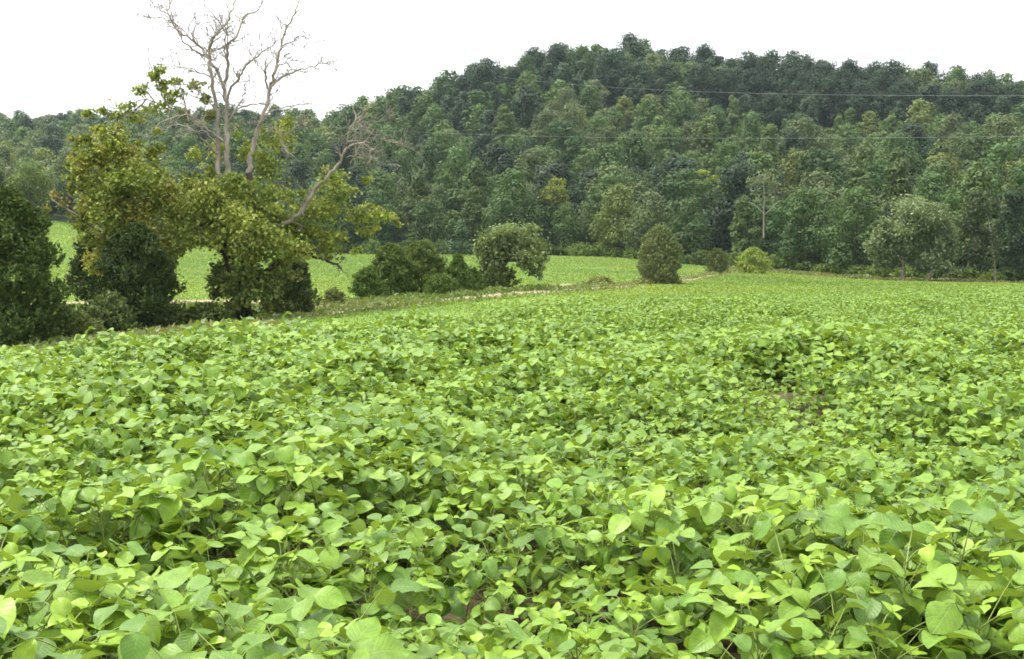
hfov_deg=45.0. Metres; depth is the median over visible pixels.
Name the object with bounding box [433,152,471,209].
woodland tree
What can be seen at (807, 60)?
woodland tree
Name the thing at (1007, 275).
shrub
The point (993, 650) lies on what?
soybean plant
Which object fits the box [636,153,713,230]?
woodland tree
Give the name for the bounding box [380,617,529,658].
soybean plant
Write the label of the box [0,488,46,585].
soybean plant
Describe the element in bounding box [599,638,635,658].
soybean plant
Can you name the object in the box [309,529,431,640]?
soybean plant
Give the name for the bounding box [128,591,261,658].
soybean plant
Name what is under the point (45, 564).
soybean plant
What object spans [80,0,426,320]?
sycamore tree
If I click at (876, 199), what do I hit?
woodland tree
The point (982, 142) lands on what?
woodland tree
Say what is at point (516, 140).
woodland tree
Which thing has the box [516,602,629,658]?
soybean plant
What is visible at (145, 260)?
cedar tree
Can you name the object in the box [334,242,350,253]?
shrub
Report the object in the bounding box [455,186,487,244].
woodland tree
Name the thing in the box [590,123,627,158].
woodland tree
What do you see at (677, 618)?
soybean plant
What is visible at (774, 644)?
soybean plant
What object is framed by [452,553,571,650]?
soybean plant
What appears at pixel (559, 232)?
woodland tree
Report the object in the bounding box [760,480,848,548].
soybean plant
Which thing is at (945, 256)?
broadleaf tree
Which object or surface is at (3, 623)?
soybean plant
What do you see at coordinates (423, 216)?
woodland tree
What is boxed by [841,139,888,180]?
woodland tree
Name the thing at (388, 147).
woodland tree
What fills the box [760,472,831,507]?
soybean plant
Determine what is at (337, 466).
soybean plant
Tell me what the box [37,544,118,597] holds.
soybean plant
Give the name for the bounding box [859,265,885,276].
shrub
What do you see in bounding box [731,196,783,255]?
woodland tree
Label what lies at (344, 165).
woodland tree
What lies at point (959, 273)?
shrub
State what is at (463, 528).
soybean plant
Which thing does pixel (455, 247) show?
tree
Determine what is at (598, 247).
shrub
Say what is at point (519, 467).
soybean plant
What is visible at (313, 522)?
soybean plant
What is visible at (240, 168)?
woodland tree
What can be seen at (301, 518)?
soybean plant
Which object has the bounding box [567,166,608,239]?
woodland tree
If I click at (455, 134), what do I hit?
woodland tree
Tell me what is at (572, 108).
woodland tree
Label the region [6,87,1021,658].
ground
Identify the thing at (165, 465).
soybean plant
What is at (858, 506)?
soybean plant
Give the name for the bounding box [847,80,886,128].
woodland tree
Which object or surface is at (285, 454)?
soybean plant
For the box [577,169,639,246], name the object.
woodland tree
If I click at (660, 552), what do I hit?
soybean plant
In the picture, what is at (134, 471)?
soybean plant
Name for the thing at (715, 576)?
soybean plant
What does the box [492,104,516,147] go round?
woodland tree
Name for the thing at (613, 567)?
soybean plant
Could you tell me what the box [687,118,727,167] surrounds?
woodland tree
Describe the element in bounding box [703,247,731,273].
field bush
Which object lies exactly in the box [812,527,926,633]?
soybean plant
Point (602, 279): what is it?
weed bush
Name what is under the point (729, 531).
soybean plant
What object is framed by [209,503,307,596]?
soybean plant
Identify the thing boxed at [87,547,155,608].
soybean plant
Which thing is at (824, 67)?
woodland tree
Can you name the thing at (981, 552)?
soybean plant
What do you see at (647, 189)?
woodland tree
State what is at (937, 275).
shrub
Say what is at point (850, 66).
woodland tree
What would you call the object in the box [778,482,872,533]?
soybean plant
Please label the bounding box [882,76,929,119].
woodland tree
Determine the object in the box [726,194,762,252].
woodland tree
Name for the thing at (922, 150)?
woodland tree
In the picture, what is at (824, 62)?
woodland tree
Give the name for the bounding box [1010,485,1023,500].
soybean plant
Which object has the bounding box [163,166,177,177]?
woodland tree
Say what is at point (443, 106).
forest
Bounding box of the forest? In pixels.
[0,41,1023,246]
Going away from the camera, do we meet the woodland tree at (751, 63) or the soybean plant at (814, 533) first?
the soybean plant at (814, 533)
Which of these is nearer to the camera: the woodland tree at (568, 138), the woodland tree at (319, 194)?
the woodland tree at (319, 194)
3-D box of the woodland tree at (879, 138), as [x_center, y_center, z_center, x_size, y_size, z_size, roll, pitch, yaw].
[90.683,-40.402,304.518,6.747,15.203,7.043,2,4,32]
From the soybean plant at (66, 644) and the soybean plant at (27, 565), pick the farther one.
the soybean plant at (27, 565)
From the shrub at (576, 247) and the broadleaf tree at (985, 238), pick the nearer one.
the broadleaf tree at (985, 238)
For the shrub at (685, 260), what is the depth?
209.32 m
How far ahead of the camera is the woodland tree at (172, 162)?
331.99 m
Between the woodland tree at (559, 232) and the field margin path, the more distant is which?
the woodland tree at (559, 232)
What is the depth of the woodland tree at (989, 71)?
418.71 m
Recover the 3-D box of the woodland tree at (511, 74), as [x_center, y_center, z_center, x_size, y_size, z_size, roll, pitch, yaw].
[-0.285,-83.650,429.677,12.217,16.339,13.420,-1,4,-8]
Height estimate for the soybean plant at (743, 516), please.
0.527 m
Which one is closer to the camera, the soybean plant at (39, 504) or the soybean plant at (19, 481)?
the soybean plant at (39, 504)
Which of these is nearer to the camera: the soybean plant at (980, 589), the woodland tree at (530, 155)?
the soybean plant at (980, 589)
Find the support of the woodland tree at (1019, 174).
on the ground at (476, 597)
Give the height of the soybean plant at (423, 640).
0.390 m
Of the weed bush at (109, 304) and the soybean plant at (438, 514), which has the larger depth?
the weed bush at (109, 304)
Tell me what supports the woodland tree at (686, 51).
on the ground at (476, 597)
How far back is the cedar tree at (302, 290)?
65.34 m
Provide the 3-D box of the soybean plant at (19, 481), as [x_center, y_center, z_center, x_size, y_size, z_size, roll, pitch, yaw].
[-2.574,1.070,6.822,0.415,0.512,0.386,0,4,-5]
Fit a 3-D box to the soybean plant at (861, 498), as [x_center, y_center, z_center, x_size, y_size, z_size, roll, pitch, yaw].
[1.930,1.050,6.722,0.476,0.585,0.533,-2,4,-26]
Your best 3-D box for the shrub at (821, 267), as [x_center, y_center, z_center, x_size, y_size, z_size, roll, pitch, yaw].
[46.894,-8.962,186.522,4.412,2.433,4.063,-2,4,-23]
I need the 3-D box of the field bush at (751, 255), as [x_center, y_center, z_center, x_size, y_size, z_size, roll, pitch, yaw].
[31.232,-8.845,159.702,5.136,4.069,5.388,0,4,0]
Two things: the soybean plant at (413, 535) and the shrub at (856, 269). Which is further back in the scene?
the shrub at (856, 269)
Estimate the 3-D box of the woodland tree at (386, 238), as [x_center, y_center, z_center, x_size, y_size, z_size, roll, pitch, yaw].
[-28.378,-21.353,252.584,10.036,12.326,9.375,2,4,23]
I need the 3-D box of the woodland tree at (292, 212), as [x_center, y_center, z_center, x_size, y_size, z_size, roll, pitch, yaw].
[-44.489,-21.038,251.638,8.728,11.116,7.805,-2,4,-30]
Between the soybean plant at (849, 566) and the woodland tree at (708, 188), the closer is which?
the soybean plant at (849, 566)
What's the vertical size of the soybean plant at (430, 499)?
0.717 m
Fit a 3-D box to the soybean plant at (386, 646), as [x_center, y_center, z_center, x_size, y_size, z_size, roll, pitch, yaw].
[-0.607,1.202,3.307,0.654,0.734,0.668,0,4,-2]
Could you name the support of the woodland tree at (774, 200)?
on the ground at (476, 597)
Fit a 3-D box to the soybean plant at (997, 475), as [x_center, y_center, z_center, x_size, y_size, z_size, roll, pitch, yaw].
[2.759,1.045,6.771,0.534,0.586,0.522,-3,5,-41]
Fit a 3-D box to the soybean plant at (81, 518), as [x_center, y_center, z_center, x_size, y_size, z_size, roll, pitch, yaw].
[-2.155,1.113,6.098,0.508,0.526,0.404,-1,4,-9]
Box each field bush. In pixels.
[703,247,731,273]
[733,246,771,273]
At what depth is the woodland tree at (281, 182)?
297.63 m
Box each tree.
[0,140,19,164]
[0,145,12,167]
[0,145,19,166]
[0,167,8,185]
[0,183,85,347]
[4,156,60,207]
[11,161,43,204]
[22,133,63,160]
[42,121,189,277]
[46,145,93,185]
[48,147,78,184]
[61,133,81,148]
[64,229,122,302]
[77,222,186,331]
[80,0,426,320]
[150,175,180,229]
[158,170,194,234]
[163,158,183,177]
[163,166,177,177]
[171,134,213,168]
[175,165,204,181]
[178,125,214,159]
[213,159,256,182]
[220,134,257,171]
[221,170,261,202]
[229,132,256,166]
[251,124,283,152]
[252,148,281,185]
[253,178,264,193]
[258,255,321,313]
[259,159,301,201]
[263,167,302,223]
[280,190,303,204]
[280,200,311,239]
[284,142,319,179]
[285,157,318,201]
[302,131,328,169]
[302,175,347,244]
[304,150,346,190]
[314,185,360,246]
[327,137,360,181]
[330,101,371,146]
[337,185,377,244]
[341,164,369,202]
[350,155,377,186]
[350,196,398,245]
[354,188,407,241]
[362,132,395,168]
[365,167,404,237]
[366,136,398,167]
[367,158,410,207]
[373,125,420,168]
[380,91,400,130]
[382,87,395,95]
[382,170,409,224]
[388,148,414,179]
[392,147,418,186]
[399,168,437,241]
[399,181,448,237]
[404,194,436,226]
[407,197,449,243]
[408,139,449,188]
[416,129,459,174]
[426,77,443,90]
[431,144,482,217]
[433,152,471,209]
[439,128,464,151]
[440,217,473,254]
[452,156,495,231]
[455,62,488,89]
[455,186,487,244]
[464,62,504,105]
[467,56,503,85]
[467,131,499,169]
[468,142,523,193]
[472,219,552,286]
[475,165,553,242]
[481,174,509,219]
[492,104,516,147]
[497,65,526,104]
[504,179,540,235]
[505,132,529,158]
[510,145,559,195]
[511,52,536,85]
[518,136,542,165]
[519,192,555,245]
[520,45,546,73]
[525,145,563,193]
[528,108,565,149]
[531,159,585,220]
[536,175,571,244]
[537,43,573,90]
[541,44,564,63]
[541,181,566,241]
[543,118,589,177]
[546,204,587,254]
[548,101,594,164]
[549,41,573,50]
[552,86,584,124]
[564,43,598,77]
[565,133,596,168]
[567,155,586,183]
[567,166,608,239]
[574,161,645,247]
[575,145,598,190]
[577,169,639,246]
[583,141,640,187]
[585,114,609,148]
[585,183,647,256]
[588,49,625,102]
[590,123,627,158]
[601,108,631,155]
[613,31,645,61]
[614,130,665,177]
[620,188,675,249]
[622,143,647,168]
[622,206,647,239]
[624,172,645,207]
[626,166,649,181]
[634,175,651,197]
[636,37,660,65]
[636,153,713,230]
[639,181,676,229]
[640,170,651,183]
[644,61,683,107]
[649,124,685,165]
[655,168,714,243]
[666,119,707,159]
[667,44,693,62]
[668,99,700,144]
[668,197,718,262]
[669,60,712,100]
[679,62,717,107]
[680,150,703,168]
[681,196,706,254]
[685,170,721,231]
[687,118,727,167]
[687,157,702,169]
[687,169,727,204]
[689,42,718,66]
[697,153,722,208]
[697,159,774,251]
[698,192,728,233]
[702,209,732,250]
[704,105,734,146]
[709,139,741,196]
[711,68,750,116]
[721,154,789,203]
[723,144,779,186]
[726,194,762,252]
[730,111,764,147]
[731,67,766,111]
[731,110,773,157]
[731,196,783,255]
[733,55,778,97]
[734,146,789,236]
[736,48,758,64]
[737,136,753,160]
[745,167,782,237]
[749,54,779,92]
[757,92,789,137]
[758,48,784,77]
[759,197,783,246]
[760,122,786,175]
[764,194,815,262]
[766,59,806,109]
[772,148,820,203]
[776,186,833,264]
[777,49,806,77]
[777,115,833,162]
[777,128,818,173]
[778,66,812,111]
[782,167,842,250]
[783,147,854,201]
[793,53,817,82]
[795,69,840,123]
[796,61,838,95]
[798,183,854,262]
[802,75,855,128]
[813,58,837,69]
[813,182,898,269]
[819,212,858,265]
[825,146,852,180]
[828,122,862,167]
[831,66,861,105]
[833,57,866,94]
[839,163,877,261]
[841,106,859,147]
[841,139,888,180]
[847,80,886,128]
[847,193,889,265]
[849,160,890,225]
[851,141,877,169]
[859,59,888,95]
[862,189,962,279]
[863,156,923,268]
[865,151,889,200]
[866,68,897,117]
[869,58,907,108]
[871,128,925,182]
[873,134,889,148]
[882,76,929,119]
[884,146,911,188]
[888,119,933,173]
[892,64,913,78]
[897,65,940,103]
[902,66,919,83]
[902,159,960,203]
[903,129,932,166]
[908,169,959,240]
[912,151,965,193]
[914,222,963,280]
[919,60,946,83]
[919,190,970,267]
[926,139,956,173]
[931,87,966,122]
[933,112,969,151]
[939,66,971,95]
[940,64,972,86]
[941,79,972,112]
[943,170,1005,218]
[946,130,978,169]
[952,129,1008,176]
[952,161,1007,270]
[952,187,1004,281]
[953,78,995,127]
[956,123,981,159]
[968,72,982,80]
[972,74,1007,123]
[974,138,1023,199]
[976,69,1006,97]
[976,112,1023,165]
[991,185,1023,280]
[992,161,1023,267]
[998,158,1023,216]
[1000,82,1023,120]
[1001,140,1023,175]
[1009,80,1023,110]
[1010,134,1023,157]
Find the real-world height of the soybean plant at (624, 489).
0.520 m
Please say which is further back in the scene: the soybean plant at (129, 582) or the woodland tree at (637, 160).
the woodland tree at (637, 160)
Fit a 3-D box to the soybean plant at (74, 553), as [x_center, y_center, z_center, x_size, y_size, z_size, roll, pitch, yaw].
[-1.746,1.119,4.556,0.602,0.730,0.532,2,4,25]
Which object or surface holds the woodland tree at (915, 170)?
on the ground at (476, 597)
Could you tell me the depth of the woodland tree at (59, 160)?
308.89 m
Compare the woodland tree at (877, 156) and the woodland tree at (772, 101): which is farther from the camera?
the woodland tree at (772, 101)
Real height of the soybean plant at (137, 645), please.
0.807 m
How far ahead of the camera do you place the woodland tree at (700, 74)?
415.15 m
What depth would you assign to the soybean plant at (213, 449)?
6.08 m
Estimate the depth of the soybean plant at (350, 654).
3.77 m
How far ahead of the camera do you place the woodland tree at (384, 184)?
280.58 m
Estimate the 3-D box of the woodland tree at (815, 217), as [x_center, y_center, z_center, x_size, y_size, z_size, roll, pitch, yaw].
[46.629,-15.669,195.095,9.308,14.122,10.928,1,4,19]
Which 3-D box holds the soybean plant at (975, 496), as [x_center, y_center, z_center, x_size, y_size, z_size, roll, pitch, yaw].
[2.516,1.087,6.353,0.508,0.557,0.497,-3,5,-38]
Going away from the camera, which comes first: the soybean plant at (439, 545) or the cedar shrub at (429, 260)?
the soybean plant at (439, 545)
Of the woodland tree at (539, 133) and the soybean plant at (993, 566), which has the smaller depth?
the soybean plant at (993, 566)
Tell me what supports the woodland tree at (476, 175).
on the ground at (476, 597)
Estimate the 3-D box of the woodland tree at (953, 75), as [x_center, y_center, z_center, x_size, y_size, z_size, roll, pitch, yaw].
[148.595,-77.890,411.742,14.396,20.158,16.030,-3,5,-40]
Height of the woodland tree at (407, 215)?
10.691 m
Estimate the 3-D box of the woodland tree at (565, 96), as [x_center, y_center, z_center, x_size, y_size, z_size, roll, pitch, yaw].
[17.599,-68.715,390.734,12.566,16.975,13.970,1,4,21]
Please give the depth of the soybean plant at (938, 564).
4.42 m
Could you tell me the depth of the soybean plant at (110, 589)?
3.97 m
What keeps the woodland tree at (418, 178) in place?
on the ground at (476, 597)
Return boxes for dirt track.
[270,272,738,325]
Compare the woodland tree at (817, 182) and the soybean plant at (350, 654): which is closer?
the soybean plant at (350, 654)
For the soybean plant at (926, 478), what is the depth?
6.71 m
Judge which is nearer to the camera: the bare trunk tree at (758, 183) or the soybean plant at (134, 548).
the soybean plant at (134, 548)
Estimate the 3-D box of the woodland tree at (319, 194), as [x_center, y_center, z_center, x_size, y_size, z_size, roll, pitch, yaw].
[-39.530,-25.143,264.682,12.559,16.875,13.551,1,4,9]
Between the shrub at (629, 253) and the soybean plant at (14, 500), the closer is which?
the soybean plant at (14, 500)
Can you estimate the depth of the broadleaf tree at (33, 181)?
243.52 m
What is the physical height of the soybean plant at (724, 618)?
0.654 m
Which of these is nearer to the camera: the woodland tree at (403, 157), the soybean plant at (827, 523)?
the soybean plant at (827, 523)
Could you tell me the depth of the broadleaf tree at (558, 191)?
243.87 m
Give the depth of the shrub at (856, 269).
181.15 m
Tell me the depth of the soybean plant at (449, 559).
5.50 m
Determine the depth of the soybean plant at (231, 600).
5.25 m
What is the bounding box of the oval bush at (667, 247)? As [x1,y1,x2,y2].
[635,224,684,283]
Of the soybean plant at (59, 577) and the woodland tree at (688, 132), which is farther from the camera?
the woodland tree at (688, 132)
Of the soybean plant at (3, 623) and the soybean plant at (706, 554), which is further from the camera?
the soybean plant at (706, 554)
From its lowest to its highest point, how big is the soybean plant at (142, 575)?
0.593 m
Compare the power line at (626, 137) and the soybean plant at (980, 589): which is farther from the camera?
the power line at (626, 137)
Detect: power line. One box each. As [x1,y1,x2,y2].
[298,124,1017,137]
[498,76,928,95]
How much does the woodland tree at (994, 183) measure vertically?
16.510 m
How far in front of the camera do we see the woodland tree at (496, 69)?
437.51 m
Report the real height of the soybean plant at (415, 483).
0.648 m
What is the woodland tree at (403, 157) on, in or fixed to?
on the ground at (476, 597)
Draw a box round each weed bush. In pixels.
[40,310,106,340]
[87,289,143,331]
[172,301,236,325]
[322,286,346,305]
[481,261,521,287]
[582,275,614,283]
[632,278,654,283]
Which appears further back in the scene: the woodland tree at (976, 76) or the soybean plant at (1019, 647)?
the woodland tree at (976, 76)
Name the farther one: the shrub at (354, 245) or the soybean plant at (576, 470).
the shrub at (354, 245)
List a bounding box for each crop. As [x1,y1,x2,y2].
[0,284,1023,530]
[1,221,718,303]
[275,271,1023,329]
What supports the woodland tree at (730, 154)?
on the ground at (476, 597)
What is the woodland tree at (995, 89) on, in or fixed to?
on the ground at (476, 597)
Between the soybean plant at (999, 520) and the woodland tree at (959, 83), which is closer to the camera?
the soybean plant at (999, 520)
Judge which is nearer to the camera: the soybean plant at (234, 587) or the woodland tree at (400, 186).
the soybean plant at (234, 587)
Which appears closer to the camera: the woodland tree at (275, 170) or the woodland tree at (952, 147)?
the woodland tree at (952, 147)
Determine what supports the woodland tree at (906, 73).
on the ground at (476, 597)
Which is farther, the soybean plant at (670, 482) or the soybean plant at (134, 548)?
the soybean plant at (670, 482)
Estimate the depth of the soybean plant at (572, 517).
6.51 m
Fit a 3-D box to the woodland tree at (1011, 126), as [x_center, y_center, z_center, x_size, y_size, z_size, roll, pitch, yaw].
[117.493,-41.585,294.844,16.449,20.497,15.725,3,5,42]
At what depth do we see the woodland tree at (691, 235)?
215.42 m
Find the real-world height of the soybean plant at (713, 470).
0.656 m
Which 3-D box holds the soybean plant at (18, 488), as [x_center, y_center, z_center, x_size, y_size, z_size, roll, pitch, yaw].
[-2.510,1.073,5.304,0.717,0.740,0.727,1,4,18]
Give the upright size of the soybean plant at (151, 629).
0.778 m
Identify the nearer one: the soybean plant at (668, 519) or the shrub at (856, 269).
the soybean plant at (668, 519)
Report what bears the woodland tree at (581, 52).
on the ground at (476, 597)
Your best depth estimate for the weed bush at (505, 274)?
83.29 m
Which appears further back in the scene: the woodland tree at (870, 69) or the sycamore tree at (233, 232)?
the woodland tree at (870, 69)
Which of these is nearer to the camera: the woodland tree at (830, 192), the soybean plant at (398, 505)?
the soybean plant at (398, 505)
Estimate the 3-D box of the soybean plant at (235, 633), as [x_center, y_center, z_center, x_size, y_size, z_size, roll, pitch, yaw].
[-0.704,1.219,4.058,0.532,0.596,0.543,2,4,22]
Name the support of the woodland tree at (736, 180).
on the ground at (476, 597)
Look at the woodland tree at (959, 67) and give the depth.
437.82 m
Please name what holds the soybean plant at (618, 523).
on the ground at (476, 597)
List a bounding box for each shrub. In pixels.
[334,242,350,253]
[347,242,364,253]
[347,266,386,298]
[362,239,380,254]
[368,242,420,295]
[388,239,447,292]
[398,239,413,250]
[422,273,463,297]
[434,239,451,254]
[442,253,482,290]
[446,241,467,253]
[460,266,485,291]
[543,243,559,254]
[549,242,575,255]
[563,241,595,255]
[588,242,609,256]
[600,246,626,257]
[623,247,639,258]
[679,254,698,263]
[688,249,708,265]
[709,252,734,264]
[728,251,743,265]
[764,254,786,269]
[783,254,798,270]
[796,260,817,270]
[811,262,832,272]
[828,265,849,274]
[838,264,870,274]
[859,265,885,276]
[880,268,896,277]
[889,264,930,278]
[925,268,955,278]
[945,268,976,278]
[961,266,993,278]
[980,270,1002,280]
[998,267,1023,281]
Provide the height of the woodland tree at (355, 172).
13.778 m
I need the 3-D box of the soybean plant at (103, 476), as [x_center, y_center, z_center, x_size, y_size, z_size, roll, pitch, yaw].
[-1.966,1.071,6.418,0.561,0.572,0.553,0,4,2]
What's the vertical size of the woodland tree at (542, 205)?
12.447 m
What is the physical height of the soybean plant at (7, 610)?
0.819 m
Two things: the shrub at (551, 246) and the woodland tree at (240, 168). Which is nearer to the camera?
the shrub at (551, 246)
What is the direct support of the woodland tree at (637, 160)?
on the ground at (476, 597)
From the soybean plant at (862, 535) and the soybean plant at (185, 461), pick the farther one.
the soybean plant at (185, 461)
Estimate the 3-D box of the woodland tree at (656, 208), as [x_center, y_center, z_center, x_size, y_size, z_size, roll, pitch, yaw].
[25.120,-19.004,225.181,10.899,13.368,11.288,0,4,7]
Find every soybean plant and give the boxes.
[0,480,138,584]
[0,486,25,594]
[0,486,31,520]
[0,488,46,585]
[0,495,27,560]
[0,503,20,583]
[0,503,59,588]
[0,514,53,587]
[0,525,31,651]
[0,538,97,621]
[0,541,114,654]
[0,550,105,655]
[0,555,33,639]
[0,567,124,658]
[0,575,160,658]
[0,593,205,658]
[0,597,91,658]
[0,616,6,634]
[0,638,97,658]
[1,481,114,572]
[1,646,13,653]
[2,447,95,513]
[3,605,93,654]
[4,635,17,646]
[6,475,62,517]
[13,556,92,640]
[13,566,191,658]
[14,467,71,509]
[18,538,149,640]
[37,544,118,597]
[38,485,183,580]
[45,468,110,528]
[46,472,192,584]
[46,650,106,658]
[50,557,165,658]
[53,482,160,567]
[53,640,166,658]
[56,478,135,556]
[56,506,111,555]
[73,469,210,573]
[74,474,158,560]
[76,573,230,657]
[76,589,296,658]
[84,613,298,658]
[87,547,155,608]
[97,456,140,511]
[97,567,164,609]
[98,463,176,543]
[108,566,220,658]
[109,465,242,589]
[113,466,203,544]
[118,478,253,590]
[118,567,205,586]
[126,464,224,538]
[128,431,283,560]
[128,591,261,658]
[136,541,225,658]
[136,561,226,629]
[143,452,240,547]
[152,558,225,647]
[153,440,266,552]
[157,538,271,649]
[159,574,346,653]
[159,622,351,658]
[165,495,276,597]
[172,577,272,657]
[176,434,242,539]
[181,436,286,557]
[191,437,300,515]
[207,445,306,547]
[207,613,341,658]
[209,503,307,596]
[209,561,289,627]
[209,634,409,658]
[212,609,340,656]
[216,523,348,644]
[219,516,323,594]
[226,419,324,531]
[230,578,424,658]
[231,519,354,656]
[232,510,342,627]
[234,454,348,563]
[234,512,353,619]
[243,403,370,535]
[246,425,368,548]
[247,578,350,650]
[263,449,370,549]
[268,470,376,558]
[274,605,352,658]
[281,414,401,500]
[296,618,359,656]
[302,452,388,548]
[306,502,414,617]
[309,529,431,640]
[319,616,380,658]
[328,504,432,626]
[335,450,448,562]
[339,460,468,567]
[342,499,417,583]
[344,527,409,591]
[347,648,353,658]
[356,560,460,643]
[371,523,480,621]
[379,611,418,651]
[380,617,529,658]
[383,523,440,577]
[388,613,456,653]
[397,450,498,571]
[406,652,421,658]
[409,454,512,546]
[412,537,518,624]
[416,613,448,652]
[416,614,550,658]
[419,497,492,567]
[428,628,528,658]
[430,471,530,559]
[449,499,531,598]
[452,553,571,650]
[457,500,575,619]
[458,640,515,658]
[471,482,565,565]
[481,478,571,556]
[482,455,563,540]
[485,498,604,631]
[492,655,511,658]
[493,461,579,553]
[505,607,579,651]
[514,520,596,604]
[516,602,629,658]
[519,523,633,618]
[519,640,554,655]
[525,482,607,569]
[528,466,611,539]
[528,512,664,623]
[531,554,656,643]
[534,580,635,653]
[537,638,601,658]
[538,590,653,658]
[551,468,652,567]
[551,651,631,658]
[555,469,619,532]
[560,483,632,548]
[565,583,698,658]
[578,486,715,600]
[587,590,665,658]
[591,475,642,530]
[592,482,662,566]
[596,492,705,585]
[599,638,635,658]
[607,528,751,649]
[610,472,692,568]
[625,484,732,622]
[628,524,761,655]
[634,486,736,573]
[636,564,740,657]
[648,548,819,658]
[651,626,766,658]
[656,483,777,564]
[662,479,721,541]
[665,474,741,537]
[665,485,818,616]
[669,486,790,606]
[684,487,823,587]
[684,580,850,658]
[688,459,783,531]
[694,509,901,658]
[709,479,797,557]
[722,496,820,549]
[737,462,804,525]
[737,503,851,613]
[737,560,854,658]
[739,454,839,530]
[739,505,823,573]
[740,472,864,574]
[744,542,926,658]
[753,506,879,626]
[758,598,869,658]
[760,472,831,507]
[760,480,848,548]
[764,484,853,572]
[772,543,926,657]
[773,557,985,658]
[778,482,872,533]
[779,502,912,648]
[799,503,995,658]
[800,491,886,524]
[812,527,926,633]
[824,468,896,511]
[827,505,958,608]
[827,507,887,588]
[828,510,907,551]
[834,619,977,658]
[844,558,967,644]
[845,473,933,508]
[849,501,913,525]
[850,506,966,588]
[861,499,1023,658]
[870,539,972,618]
[875,479,955,549]
[878,477,969,586]
[884,469,964,523]
[886,563,1023,658]
[897,497,1011,596]
[898,518,996,619]
[900,485,1019,548]
[909,525,1023,616]
[924,550,1023,658]
[925,479,1023,617]
[929,484,1002,545]
[931,495,978,546]
[939,566,1023,658]
[950,487,1023,537]
[953,478,1021,511]
[954,486,1023,596]
[956,562,1023,638]
[957,588,1023,657]
[959,484,1023,544]
[964,501,1023,601]
[965,508,1014,562]
[973,512,1023,576]
[975,465,1023,510]
[988,613,1021,658]
[1005,472,1023,503]
[1006,462,1023,474]
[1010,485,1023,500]
[1012,644,1023,649]
[1016,461,1023,510]
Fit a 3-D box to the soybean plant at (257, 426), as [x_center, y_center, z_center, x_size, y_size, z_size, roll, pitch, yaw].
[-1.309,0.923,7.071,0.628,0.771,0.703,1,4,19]
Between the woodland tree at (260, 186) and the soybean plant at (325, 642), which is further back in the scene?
the woodland tree at (260, 186)
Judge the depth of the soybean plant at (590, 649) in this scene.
4.26 m
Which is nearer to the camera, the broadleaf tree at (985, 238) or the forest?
the broadleaf tree at (985, 238)
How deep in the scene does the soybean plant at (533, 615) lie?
4.72 m
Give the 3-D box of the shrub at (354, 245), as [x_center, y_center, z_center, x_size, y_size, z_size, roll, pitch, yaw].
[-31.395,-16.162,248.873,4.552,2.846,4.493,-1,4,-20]
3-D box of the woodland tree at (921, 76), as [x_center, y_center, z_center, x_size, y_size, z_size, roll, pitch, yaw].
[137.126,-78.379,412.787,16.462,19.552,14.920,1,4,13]
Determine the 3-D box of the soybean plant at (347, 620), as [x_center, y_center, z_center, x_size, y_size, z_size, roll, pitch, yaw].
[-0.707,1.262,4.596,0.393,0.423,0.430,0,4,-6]
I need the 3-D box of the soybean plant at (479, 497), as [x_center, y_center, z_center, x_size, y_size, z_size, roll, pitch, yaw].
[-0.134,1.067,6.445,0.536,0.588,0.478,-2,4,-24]
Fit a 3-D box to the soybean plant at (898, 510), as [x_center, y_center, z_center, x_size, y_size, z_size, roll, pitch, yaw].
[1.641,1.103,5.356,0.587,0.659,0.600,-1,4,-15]
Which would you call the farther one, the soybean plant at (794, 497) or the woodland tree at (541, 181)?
the woodland tree at (541, 181)
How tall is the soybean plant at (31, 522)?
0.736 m
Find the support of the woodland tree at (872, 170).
on the ground at (476, 597)
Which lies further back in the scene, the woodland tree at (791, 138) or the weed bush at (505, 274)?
the woodland tree at (791, 138)
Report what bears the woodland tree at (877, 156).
on the ground at (476, 597)
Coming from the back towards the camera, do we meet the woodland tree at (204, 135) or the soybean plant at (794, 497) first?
the woodland tree at (204, 135)
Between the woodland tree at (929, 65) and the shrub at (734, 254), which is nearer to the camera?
the shrub at (734, 254)
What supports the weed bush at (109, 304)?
on the ground at (476, 597)
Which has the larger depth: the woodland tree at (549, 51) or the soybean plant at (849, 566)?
the woodland tree at (549, 51)
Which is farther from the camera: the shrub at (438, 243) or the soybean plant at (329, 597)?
the shrub at (438, 243)
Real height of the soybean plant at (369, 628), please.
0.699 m
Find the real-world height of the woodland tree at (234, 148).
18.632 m
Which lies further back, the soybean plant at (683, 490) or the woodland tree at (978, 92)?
the woodland tree at (978, 92)
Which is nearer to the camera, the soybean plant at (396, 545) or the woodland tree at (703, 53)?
the soybean plant at (396, 545)
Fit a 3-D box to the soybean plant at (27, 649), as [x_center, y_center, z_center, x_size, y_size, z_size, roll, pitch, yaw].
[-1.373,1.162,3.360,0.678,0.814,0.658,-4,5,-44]
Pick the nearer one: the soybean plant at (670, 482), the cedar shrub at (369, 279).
the soybean plant at (670, 482)
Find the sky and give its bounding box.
[0,0,1023,120]
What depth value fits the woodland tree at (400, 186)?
293.17 m
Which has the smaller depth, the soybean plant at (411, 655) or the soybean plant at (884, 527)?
the soybean plant at (411, 655)
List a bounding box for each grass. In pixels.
[0,269,735,351]
[719,265,1023,282]
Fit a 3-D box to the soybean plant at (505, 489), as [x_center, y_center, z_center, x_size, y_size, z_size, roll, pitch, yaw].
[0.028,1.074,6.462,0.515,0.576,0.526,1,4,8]
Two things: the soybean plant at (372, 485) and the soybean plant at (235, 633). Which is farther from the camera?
the soybean plant at (372, 485)
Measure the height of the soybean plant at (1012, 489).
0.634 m
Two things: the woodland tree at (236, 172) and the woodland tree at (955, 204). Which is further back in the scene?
the woodland tree at (236, 172)
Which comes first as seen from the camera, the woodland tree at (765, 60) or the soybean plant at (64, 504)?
the soybean plant at (64, 504)
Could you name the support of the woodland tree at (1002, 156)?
on the ground at (476, 597)
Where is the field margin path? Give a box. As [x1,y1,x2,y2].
[1,300,259,305]

